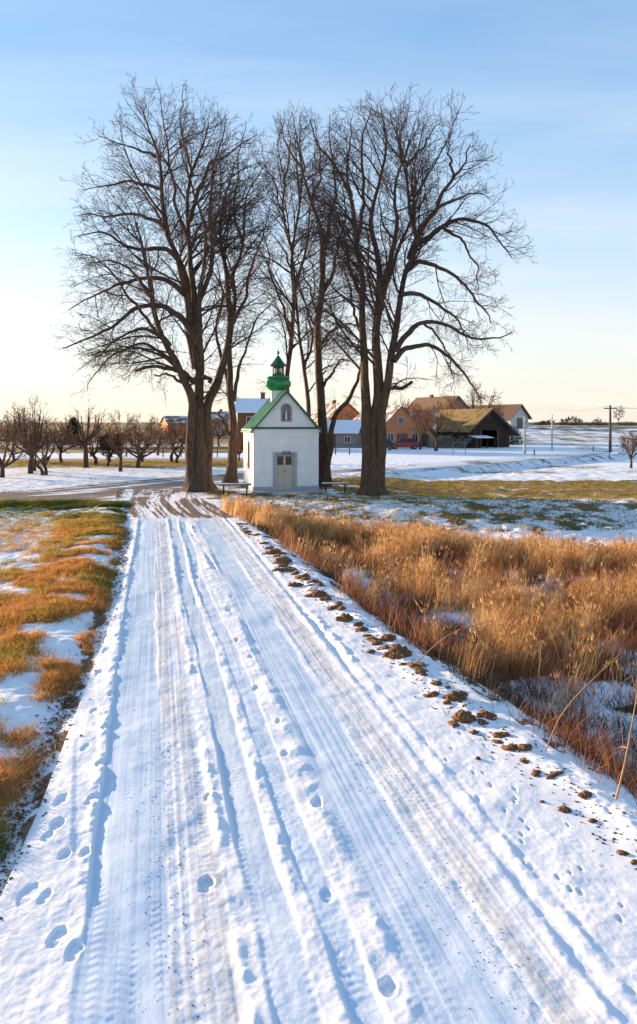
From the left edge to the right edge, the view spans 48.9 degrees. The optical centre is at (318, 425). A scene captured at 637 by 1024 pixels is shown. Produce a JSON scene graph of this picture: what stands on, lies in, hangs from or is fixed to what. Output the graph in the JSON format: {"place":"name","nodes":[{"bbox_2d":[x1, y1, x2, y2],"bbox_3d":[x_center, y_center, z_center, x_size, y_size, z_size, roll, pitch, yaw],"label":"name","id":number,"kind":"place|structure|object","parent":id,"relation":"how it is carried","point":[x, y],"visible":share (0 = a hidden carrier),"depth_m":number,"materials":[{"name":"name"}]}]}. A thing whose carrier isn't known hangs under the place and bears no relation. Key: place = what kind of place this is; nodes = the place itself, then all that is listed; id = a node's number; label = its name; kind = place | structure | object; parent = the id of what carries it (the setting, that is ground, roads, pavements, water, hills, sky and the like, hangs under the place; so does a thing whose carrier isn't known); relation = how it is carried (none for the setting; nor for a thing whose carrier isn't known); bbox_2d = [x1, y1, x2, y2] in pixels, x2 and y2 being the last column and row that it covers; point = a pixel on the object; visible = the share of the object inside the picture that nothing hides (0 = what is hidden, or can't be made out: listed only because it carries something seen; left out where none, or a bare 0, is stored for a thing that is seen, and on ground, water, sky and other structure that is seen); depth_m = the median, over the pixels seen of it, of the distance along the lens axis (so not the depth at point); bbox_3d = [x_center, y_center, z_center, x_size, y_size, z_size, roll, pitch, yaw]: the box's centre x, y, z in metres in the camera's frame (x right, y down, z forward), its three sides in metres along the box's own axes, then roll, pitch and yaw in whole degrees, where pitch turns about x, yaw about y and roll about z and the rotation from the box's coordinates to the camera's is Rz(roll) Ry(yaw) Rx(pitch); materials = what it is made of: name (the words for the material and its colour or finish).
{"place":"outdoors","nodes":[
{"label":"outdoors","id":0,"kind":"place"},
{"bbox_2d":[0,469,409,501],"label":"side track","id":1,"kind":"structure","parent":0,"point":[103,492],"depth_m":34.16,"materials":[{"name":"snow"}]},
{"bbox_2d":[0,489,636,1023],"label":"road","id":2,"kind":"structure","parent":0,"point":[294,879],"depth_m":5.39,"materials":[{"name":"snow"}]},
{"bbox_2d":[117,586,571,1021],"bbox_3d":[-1.059,3.197,8.772,2.543,0.038,11.156,0,0,-14],"label":"track grit","id":3,"kind":"object","parent":2,"relation":"on","point":[348,790],"visible":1,"depth_m":5.09,"materials":[{"name":"soil"}]},
{"bbox_2d":[517,743,532,751],"bbox_3d":[2.021,3.152,6.831,0.141,0.079,0.160,0,0,34],"label":"soil clod","id":4,"kind":"object","parent":2,"relation":"on","point":[524,747],"visible":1,"depth_m":6.81,"materials":[{"name":"soil"}]},
{"bbox_2d":[0,422,636,896],"bbox_3d":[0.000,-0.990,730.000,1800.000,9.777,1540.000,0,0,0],"label":"ground","id":5,"kind":"structure","parent":0,"point":[22,708],"depth_m":26.58,"materials":[{"name":"snow"}]},
{"bbox_2d":[0,415,17,444],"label":"background tree","id":6,"kind":"object","parent":5,"relation":"on","point":[2,430],"visible":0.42,"depth_m":106.17,"materials":[{"name":"brown plant"}]},
{"bbox_2d":[0,430,25,460],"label":"fruit tree","id":7,"kind":"object","parent":5,"relation":"on","point":[13,454],"visible":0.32,"depth_m":61.83,"materials":[{"name":"brown plant"}]},
{"bbox_2d":[0,418,35,477],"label":"fruit tree","id":8,"kind":"object","parent":5,"relation":"on","point":[2,469],"visible":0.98,"depth_m":43.09,"materials":[{"name":"brown plant"}]},
{"bbox_2d":[0,395,60,470],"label":"fruit tree","id":9,"kind":"object","parent":5,"relation":"on","point":[19,421],"visible":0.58,"depth_m":47.80,"materials":[{"name":"brown plant"}]},
{"bbox_2d":[8,412,60,473],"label":"fruit tree","id":10,"kind":"object","parent":5,"relation":"on","point":[30,466],"visible":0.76,"depth_m":45.91,"materials":[{"name":"brown plant"}]},
{"bbox_2d":[8,417,71,474],"bbox_3d":[-18.187,1.415,45.267,3.100,3.880,3.781,0,0,13],"label":"fruit tree","id":11,"kind":"object","parent":5,"relation":"on","point":[45,458],"visible":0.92,"depth_m":45.03,"materials":[{"name":"brown plant"}]},
{"bbox_2d":[36,421,71,444],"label":"background tree","id":12,"kind":"object","parent":5,"relation":"on","point":[53,430],"visible":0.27,"depth_m":97.49,"materials":[{"name":"brown plant"}]},
{"bbox_2d":[47,425,80,462],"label":"fruit tree","id":13,"kind":"object","parent":5,"relation":"on","point":[61,450],"visible":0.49,"depth_m":59.59,"materials":[{"name":"brown plant"}]},
{"bbox_2d":[0,528,131,919],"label":"verge crumbs","id":14,"kind":"object","parent":5,"relation":"on","point":[18,815],"visible":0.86,"depth_m":7.27,"materials":[{"name":"soil"}]},
{"bbox_2d":[0,497,132,866],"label":"verge grass","id":15,"kind":"structure","parent":5,"relation":"on","point":[89,523],"depth_m":13.00,"materials":[{"name":"plant"}]},
{"bbox_2d":[59,417,88,447],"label":"conifer","id":16,"kind":"object","parent":5,"relation":"on","point":[74,430],"visible":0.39,"depth_m":99.51,"materials":[{"name":"green plant"}]},
{"bbox_2d":[67,430,96,447],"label":"background tree","id":17,"kind":"object","parent":5,"relation":"on","point":[68,440],"visible":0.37,"depth_m":97.36,"materials":[{"name":"brown plant"}]},
{"bbox_2d":[60,398,110,467],"bbox_3d":[-17.688,0.647,52.427,3.623,5.315,3.400,0,0,-32],"label":"fruit tree","id":18,"kind":"object","parent":5,"relation":"on","point":[83,443],"visible":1,"depth_m":52.25,"materials":[{"name":"brown plant"}]},
{"bbox_2d":[70,421,103,464],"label":"fruit tree","id":19,"kind":"object","parent":5,"relation":"on","point":[92,453],"visible":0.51,"depth_m":56.00,"materials":[{"name":"brown plant"}]},
{"bbox_2d":[90,419,118,442],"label":"background tree","id":20,"kind":"object","parent":5,"relation":"on","point":[105,430],"visible":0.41,"depth_m":104.63,"materials":[{"name":"brown plant"}]},
{"bbox_2d":[96,432,122,465],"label":"fruit tree","id":21,"kind":"object","parent":5,"relation":"on","point":[108,453],"visible":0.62,"depth_m":54.84,"materials":[{"name":"brown plant"}]},
{"bbox_2d":[101,424,130,471],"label":"fruit tree","id":22,"kind":"object","parent":5,"relation":"on","point":[119,455],"visible":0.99,"depth_m":48.00,"materials":[{"name":"brown plant"}]},
{"bbox_2d":[105,409,144,437],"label":"background tree","id":23,"kind":"object","parent":5,"relation":"on","point":[114,422],"visible":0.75,"depth_m":111.89,"materials":[{"name":"brown plant"}]},
{"bbox_2d":[121,425,159,461],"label":"fruit tree","id":24,"kind":"object","parent":5,"relation":"on","point":[145,441],"visible":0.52,"depth_m":60.34,"materials":[{"name":"brown plant"}]},
{"bbox_2d":[108,421,173,467],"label":"fruit tree","id":25,"kind":"object","parent":5,"relation":"on","point":[139,456],"visible":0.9,"depth_m":52.48,"materials":[{"name":"brown plant"}]},
{"bbox_2d":[126,413,162,444],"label":"background tree","id":26,"kind":"object","parent":5,"relation":"on","point":[134,426],"visible":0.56,"depth_m":97.77,"materials":[{"name":"brown plant"}]},
{"bbox_2d":[143,425,172,454],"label":"fruit tree","id":27,"kind":"object","parent":5,"relation":"on","point":[158,438],"visible":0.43,"depth_m":74.03,"materials":[{"name":"brown plant"}]},
{"bbox_2d":[89,447,227,456],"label":"rail fence","id":28,"kind":"object","parent":5,"relation":"on","point":[163,452],"visible":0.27,"depth_m":69.92,"materials":[{"name":"brown wood"}]},
{"bbox_2d":[50,73,288,492],"bbox_3d":[-7.331,-7.120,34.240,11.864,21.071,9.819,0,0,0],"label":"linden tree","id":29,"kind":"object","parent":5,"relation":"on","point":[198,452],"visible":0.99,"depth_m":33.50,"materials":[{"name":"brown plant"}]},
{"bbox_2d":[156,423,186,461],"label":"fruit tree","id":30,"kind":"object","parent":5,"relation":"on","point":[172,453],"visible":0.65,"depth_m":60.99,"materials":[{"name":"brown plant"}]},
{"bbox_2d":[159,432,185,462],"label":"fruit tree","id":31,"kind":"object","parent":5,"relation":"on","point":[176,454],"visible":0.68,"depth_m":58.27,"materials":[{"name":"brown plant"}]},
{"bbox_2d":[160,416,186,435],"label":"orange house","id":32,"kind":"structure","parent":5,"relation":"on","point":[164,419],"depth_m":150.80,"materials":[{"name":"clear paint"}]},
{"bbox_2d":[166,417,186,442],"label":"background tree","id":33,"kind":"object","parent":5,"relation":"on","point":[172,428],"visible":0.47,"depth_m":104.47,"materials":[{"name":"brown plant"}]},
{"bbox_2d":[211,409,228,437],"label":"cream house","id":34,"kind":"structure","parent":5,"relation":"on","point":[223,414],"depth_m":140.40,"materials":[{"name":"brown brick"}]},
{"bbox_2d":[212,417,228,445],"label":"village tree","id":35,"kind":"object","parent":5,"relation":"on","point":[214,427],"visible":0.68,"depth_m":104.59,"materials":[{"name":"brown plant"}]},
{"bbox_2d":[219,483,251,494],"bbox_3d":[-3.842,2.990,32.300,1.500,0.600,0.340,0,0,-4],"label":"bench","id":36,"kind":"object","parent":5,"relation":"on","point":[224,484],"visible":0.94,"depth_m":32.22,"materials":[{"name":"grey wood"}]},
{"bbox_2d":[183,114,295,482],"bbox_3d":[-4.368,-7.082,38.667,6.348,21.074,4.914,0,0,0],"label":"linden tree","id":37,"kind":"object","parent":5,"relation":"on","point":[231,476],"visible":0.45,"depth_m":38.38,"materials":[{"name":"brown plant"}]},
{"bbox_2d":[237,433,243,460],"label":"village tree","id":38,"kind":"object","parent":5,"relation":"on","point":[240,447],"visible":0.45,"depth_m":61.97,"materials":[{"name":"brown plant"}]},
{"bbox_2d":[235,392,268,449],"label":"brick house","id":39,"kind":"structure","parent":5,"relation":"on","point":[246,409],"depth_m":90.54,"materials":[{"name":"brick"}]},
{"bbox_2d":[264,549,280,554],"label":"soil clod","id":40,"kind":"object","parent":5,"relation":"on","point":[271,551],"visible":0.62,"depth_m":17.25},
{"bbox_2d":[272,567,289,571],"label":"soil clod","id":41,"kind":"object","parent":5,"relation":"on","point":[285,569],"visible":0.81,"depth_m":15.23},
{"bbox_2d":[241,351,322,493],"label":"chapel","id":42,"kind":"structure","parent":5,"relation":"on","point":[281,455],"depth_m":33.83,"materials":[{"name":"white paint"}]},
{"bbox_2d":[247,439,249,469],"bbox_3d":[-3.511,1.475,35.199,0.032,1.550,0.800,0,0,-13],"label":"window","id":43,"kind":"structure","parent":42,"relation":"in","point":[248,444],"depth_m":35.13,"materials":[{"name":"beige stone"}]},
{"bbox_2d":[276,455,292,489],"bbox_3d":[-1.642,2.298,33.834,0.870,1.745,0.140,0,0,-13],"label":"door","id":44,"kind":"structure","parent":42,"relation":"in","point":[284,463],"depth_m":33.84,"materials":[{"name":"beige wood"}]},
{"bbox_2d":[274,557,291,563],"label":"soil clod","id":45,"kind":"object","parent":5,"relation":"on","point":[280,560],"visible":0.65,"depth_m":16.08,"materials":[{"name":"soil"}]},
{"bbox_2d":[222,99,351,400],"bbox_3d":[-1.478,-7.954,40.562,6.728,22.547,7.723,0,0,41],"label":"linden tree","id":46,"kind":"object","parent":5,"relation":"on","point":[291,347],"visible":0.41,"depth_m":40.90,"materials":[{"name":"brown plant"}]},
{"bbox_2d":[287,582,303,586],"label":"soil clod","id":47,"kind":"object","parent":5,"relation":"on","point":[295,584],"visible":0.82,"depth_m":13.80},
{"bbox_2d":[245,137,349,416],"bbox_3d":[-1.034,-6.415,39.664,6.843,19.571,6.463,0,0,0],"label":"linden tree","id":48,"kind":"object","parent":5,"relation":"on","point":[304,360],"visible":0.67,"depth_m":39.38,"materials":[{"name":"brown plant"}]},
{"bbox_2d":[0,460,636,534],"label":"field tufts","id":49,"kind":"object","parent":5,"relation":"on","point":[540,498],"visible":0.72,"depth_m":34.24,"materials":[{"name":"brown plant"}]},
{"bbox_2d":[311,590,326,597],"bbox_3d":[0.011,3.181,13.031,0.301,0.225,0.240,0,0,-12],"label":"soil clod","id":50,"kind":"object","parent":5,"relation":"on","point":[317,593],"visible":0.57,"depth_m":12.97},
{"bbox_2d":[270,99,390,486],"bbox_3d":[0.536,-6.713,36.604,6.550,20.504,5.248,0,0,0],"label":"linden tree","id":51,"kind":"object","parent":5,"relation":"on","point":[326,443],"visible":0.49,"depth_m":36.33,"materials":[{"name":"brown plant"}]},
{"bbox_2d":[311,400,358,424],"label":"tan house","id":52,"kind":"structure","parent":5,"relation":"on","point":[330,411],"depth_m":112.74,"materials":[{"name":"brown brick"}]},
{"bbox_2d":[321,482,349,492],"bbox_3d":[0.804,3.031,33.200,1.350,0.600,0.340,0,0,-2],"label":"bench","id":53,"kind":"object","parent":5,"relation":"on","point":[335,483],"visible":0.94,"depth_m":33.06,"materials":[{"name":"grey wood"}]},
{"bbox_2d":[329,410,358,419],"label":"village tree","id":54,"kind":"object","parent":5,"relation":"on","point":[350,415],"visible":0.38,"depth_m":105.01,"materials":[{"name":"brown plant"}]},
{"bbox_2d":[327,420,361,447],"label":"dark shed","id":55,"kind":"structure","parent":5,"relation":"on","point":[347,434],"depth_m":97.00,"materials":[{"name":"grey wood"}]},
{"bbox_2d":[335,613,353,621],"bbox_3d":[0.423,3.188,11.414,0.300,0.235,0.246,0,0,10],"label":"soil clod","id":56,"kind":"object","parent":5,"relation":"on","point":[344,617],"visible":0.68,"depth_m":11.36,"materials":[{"name":"soil"}]},
{"bbox_2d":[354,405,421,442],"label":"salmon house","id":57,"kind":"structure","parent":5,"relation":"on","point":[399,422],"depth_m":100.09,"materials":[{"name":"paint"}]},
{"bbox_2d":[380,633,395,641],"bbox_3d":[1.025,3.166,10.331,0.267,0.163,0.201,0,0,-8],"label":"soil clod","id":58,"kind":"object","parent":5,"relation":"on","point":[387,637],"visible":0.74,"depth_m":10.30,"materials":[{"name":"soil"}]},
{"bbox_2d":[387,439,395,449],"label":"parked car","id":59,"kind":"object","parent":5,"relation":"on","point":[390,445],"visible":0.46,"depth_m":89.02,"materials":[{"name":"paint"}]},
{"bbox_2d":[383,644,411,659],"bbox_3d":[1.095,3.175,9.651,0.411,0.280,0.378,0,0,5],"label":"soil clod","id":60,"kind":"object","parent":5,"relation":"on","point":[394,651],"visible":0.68,"depth_m":9.56,"materials":[{"name":"soil"}]},
{"bbox_2d":[392,438,418,448],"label":"parked car","id":61,"kind":"object","parent":5,"relation":"on","point":[411,443],"visible":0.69,"depth_m":92.25,"materials":[{"name":"red paint"}]},
{"bbox_2d":[392,398,421,413],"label":"village tree","id":62,"kind":"object","parent":5,"relation":"on","point":[409,408],"visible":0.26,"depth_m":126.91,"materials":[{"name":"brown plant"}]},
{"bbox_2d":[286,83,536,496],"bbox_3d":[4.082,-6.304,31.909,10.765,19.629,9.121,0,0,-23],"label":"linden tree","id":63,"kind":"object","parent":5,"relation":"on","point":[373,437],"visible":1,"depth_m":31.81,"materials":[{"name":"brown plant"}]},
{"bbox_2d":[409,413,432,448],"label":"village tree","id":64,"kind":"object","parent":5,"relation":"on","point":[423,430],"visible":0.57,"depth_m":91.93,"materials":[{"name":"brown plant"}]},
{"bbox_2d":[412,414,439,446],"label":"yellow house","id":65,"kind":"structure","parent":5,"relation":"on","point":[424,442],"depth_m":104.03,"materials":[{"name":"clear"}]},
{"bbox_2d":[218,505,636,813],"bbox_3d":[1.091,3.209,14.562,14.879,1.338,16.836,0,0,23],"label":"russet weeds","id":66,"kind":"object","parent":5,"relation":"on","point":[614,763],"visible":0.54,"depth_m":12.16,"materials":[{"name":"plant"}]},
{"bbox_2d":[220,493,636,725],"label":"tall dry grass","id":67,"kind":"structure","parent":5,"relation":"on","point":[236,510],"depth_m":15.04,"materials":[{"name":"plant"}]},
{"bbox_2d":[234,526,636,869],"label":"soil crumbs","id":68,"kind":"object","parent":5,"relation":"on","point":[585,798],"visible":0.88,"depth_m":7.17,"materials":[{"name":"soil"}]},
{"bbox_2d":[413,398,460,450],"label":"village tree","id":69,"kind":"object","parent":5,"relation":"on","point":[424,418],"visible":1,"depth_m":86.72,"materials":[{"name":"brown plant"}]},
{"bbox_2d":[408,394,469,413],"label":"farmhouse","id":70,"kind":"object","parent":5,"relation":"on","point":[431,400],"visible":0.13,"depth_m":127.01,"materials":[{"name":"brown brick"}]},
{"bbox_2d":[427,434,452,447],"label":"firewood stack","id":71,"kind":"object","parent":5,"relation":"on","point":[431,440],"visible":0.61,"depth_m":99.29,"materials":[{"name":"brown wood"}]},
{"bbox_2d":[427,561,453,628],"bbox_3d":[2.179,3.136,12.569,0.547,1.411,0.183,0,0,12],"label":"dry stalk","id":72,"kind":"object","parent":5,"relation":"on","point":[440,593],"visible":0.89,"depth_m":12.61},
{"bbox_2d":[433,399,461,413],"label":"village tree","id":73,"kind":"object","parent":5,"relation":"on","point":[455,405],"visible":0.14,"depth_m":111.59,"materials":[{"name":"brown plant"}]},
{"bbox_2d":[447,720,459,727],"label":"soil clod","id":74,"kind":"object","parent":5,"relation":"on","point":[452,724],"visible":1,"depth_m":7.43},
{"bbox_2d":[417,620,491,661],"bbox_3d":[1.759,2.896,9.267,1.032,0.670,0.165,0,0,16],"label":"dry stalk","id":75,"kind":"object","parent":5,"relation":"on","point":[448,635],"visible":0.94,"depth_m":9.24,"materials":[{"name":"plant"}]},
{"bbox_2d":[432,436,478,448],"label":"plank pile","id":76,"kind":"object","parent":5,"relation":"on","point":[460,444],"visible":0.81,"depth_m":97.64,"materials":[{"name":"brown wood"}]},
{"bbox_2d":[446,690,467,701],"bbox_3d":[1.608,3.170,8.096,0.289,0.196,0.228,0,0,-25],"label":"soil clod","id":77,"kind":"object","parent":5,"relation":"on","point":[455,696],"visible":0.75,"depth_m":8.05,"materials":[{"name":"soil"}]},
{"bbox_2d":[451,710,475,723],"bbox_3d":[1.583,3.180,7.565,0.294,0.187,0.225,0,0,3],"label":"soil clod","id":78,"kind":"object","parent":5,"relation":"on","point":[463,716],"visible":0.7,"depth_m":7.52,"materials":[{"name":"soil"}]},
{"bbox_2d":[446,656,487,685],"bbox_3d":[1.976,3.163,8.866,0.648,0.386,0.554,0,0,-17],"label":"twiggy weed","id":79,"kind":"object","parent":5,"relation":"on","point":[465,672],"visible":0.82,"depth_m":8.92,"materials":[{"name":"brown plant"}]},
{"bbox_2d":[442,382,503,412],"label":"village tree","id":80,"kind":"object","parent":5,"relation":"on","point":[481,398],"visible":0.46,"depth_m":117.05,"materials":[{"name":"brown plant"}]},
{"bbox_2d":[433,408,519,447],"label":"wooden barn","id":81,"kind":"structure","parent":5,"relation":"on","point":[479,422],"depth_m":101.84,"materials":[{"name":"brown wood"}]},
{"bbox_2d":[468,435,497,447],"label":"lean to","id":82,"kind":"object","parent":5,"relation":"on","point":[477,437],"visible":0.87,"depth_m":97.46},
{"bbox_2d":[477,718,488,725],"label":"soil clod","id":83,"kind":"object","parent":5,"relation":"on","point":[482,722],"visible":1,"depth_m":7.43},
{"bbox_2d":[476,709,497,719],"bbox_3d":[1.826,3.167,7.602,0.237,0.128,0.194,0,0,20],"label":"soil clod","id":84,"kind":"object","parent":5,"relation":"on","point":[482,713],"visible":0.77,"depth_m":7.56,"materials":[{"name":"soil"}]},
{"bbox_2d":[468,404,531,428],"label":"long barn","id":85,"kind":"structure","parent":5,"relation":"on","point":[514,414],"depth_m":180.06,"materials":[{"name":"white paint"}]},
{"bbox_2d":[493,731,509,737],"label":"soil clod","id":86,"kind":"object","parent":5,"relation":"on","point":[501,734],"visible":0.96,"depth_m":7.13,"materials":[{"name":"soil"}]},
{"bbox_2d":[476,646,544,673],"bbox_3d":[2.728,3.441,10.029,1.011,0.608,0.111,0,0,9],"label":"dry stalk","id":87,"kind":"object","parent":5,"relation":"on","point":[510,653],"visible":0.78,"depth_m":10.02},
{"bbox_2d":[506,743,517,750],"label":"soil clod","id":88,"kind":"object","parent":5,"relation":"on","point":[512,746],"visible":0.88,"depth_m":6.84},
{"bbox_2d":[509,424,523,444],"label":"evergreen shrub","id":89,"kind":"object","parent":5,"relation":"on","point":[512,439],"visible":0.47,"depth_m":115.49,"materials":[{"name":"green plant"}]},
{"bbox_2d":[523,416,525,453],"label":"concrete post","id":90,"kind":"object","parent":5,"relation":"on","point":[524,448],"visible":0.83,"depth_m":78.89,"materials":[{"name":"grey concrete"}]},
{"bbox_2d":[517,579,544,659],"bbox_3d":[3.253,3.087,10.734,0.483,1.434,0.128,0,0,21],"label":"dry stalk","id":91,"kind":"object","parent":5,"relation":"on","point":[529,615],"visible":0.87,"depth_m":10.75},
{"bbox_2d":[536,641,543,706],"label":"dry stalk","id":92,"kind":"object","parent":5,"relation":"on","point":[539,670],"visible":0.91,"depth_m":9.23,"materials":[{"name":"plant"}]},
{"bbox_2d":[551,415,552,450],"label":"concrete post","id":93,"kind":"object","parent":5,"relation":"on","point":[551,432],"visible":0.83,"depth_m":87.93,"materials":[{"name":"grey concrete"}]},
{"bbox_2d":[549,771,563,776],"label":"soil clod","id":94,"kind":"object","parent":5,"relation":"on","point":[556,773],"visible":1,"depth_m":6.33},
{"bbox_2d":[557,805,571,812],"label":"soil clod","id":95,"kind":"object","parent":5,"relation":"on","point":[563,808],"visible":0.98,"depth_m":5.79,"materials":[{"name":"soil"}]},
{"bbox_2d":[578,790,591,798],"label":"soil clod","id":96,"kind":"object","parent":5,"relation":"on","point":[586,794],"visible":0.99,"depth_m":5.97,"materials":[{"name":"soil"}]},
{"bbox_2d":[545,648,625,750],"bbox_3d":[2.561,2.683,6.753,0.762,1.112,0.104,0,0,10],"label":"dry stalk","id":97,"kind":"object","parent":5,"relation":"on","point":[575,697],"visible":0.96,"depth_m":6.73,"materials":[{"name":"plant"}]},
{"bbox_2d":[585,675,632,727],"bbox_3d":[3.554,3.429,8.583,0.597,0.793,0.209,0,0,0],"label":"dry stalk","id":98,"kind":"object","parent":5,"relation":"on","point":[607,700],"visible":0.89,"depth_m":8.59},
{"bbox_2d":[604,405,616,451],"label":"utility pole","id":99,"kind":"object","parent":5,"relation":"on","point":[610,435],"visible":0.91,"depth_m":83.89,"materials":[{"name":"brown wood"}]},
{"bbox_2d":[606,715,626,774],"bbox_3d":[2.904,3.139,6.755,0.209,0.799,0.153,0,0,-27],"label":"dry stalk","id":100,"kind":"object","parent":5,"relation":"on","point":[622,742],"visible":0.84,"depth_m":6.76,"materials":[{"name":"plant"}]},
{"bbox_2d":[613,405,624,421],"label":"distant tree","id":101,"kind":"object","parent":5,"relation":"on","point":[619,410],"visible":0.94,"depth_m":230.02,"materials":[{"name":"plant"}]},
{"bbox_2d":[616,849,628,855],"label":"soil clod","id":102,"kind":"object","parent":5,"relation":"on","point":[622,852],"visible":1,"depth_m":5.20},
{"bbox_2d":[615,695,636,798],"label":"dry stalk","id":103,"kind":"object","parent":5,"relation":"on","point":[621,777],"visible":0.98,"depth_m":5.84,"materials":[{"name":"plant"}]},
{"bbox_2d":[616,431,636,467],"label":"village tree","id":104,"kind":"object","parent":5,"relation":"on","point":[633,447],"visible":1,"depth_m":59.50,"materials":[{"name":"brown plant"}]},
{"bbox_2d":[0,0,636,421],"label":"sky","id":105,"kind":"structure","parent":0,"point":[552,83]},
{"bbox_2d":[356,427,612,473],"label":"village road","id":106,"kind":"structure","parent":0,"point":[585,450],"depth_m":66.06,"materials":[{"name":"snow"}]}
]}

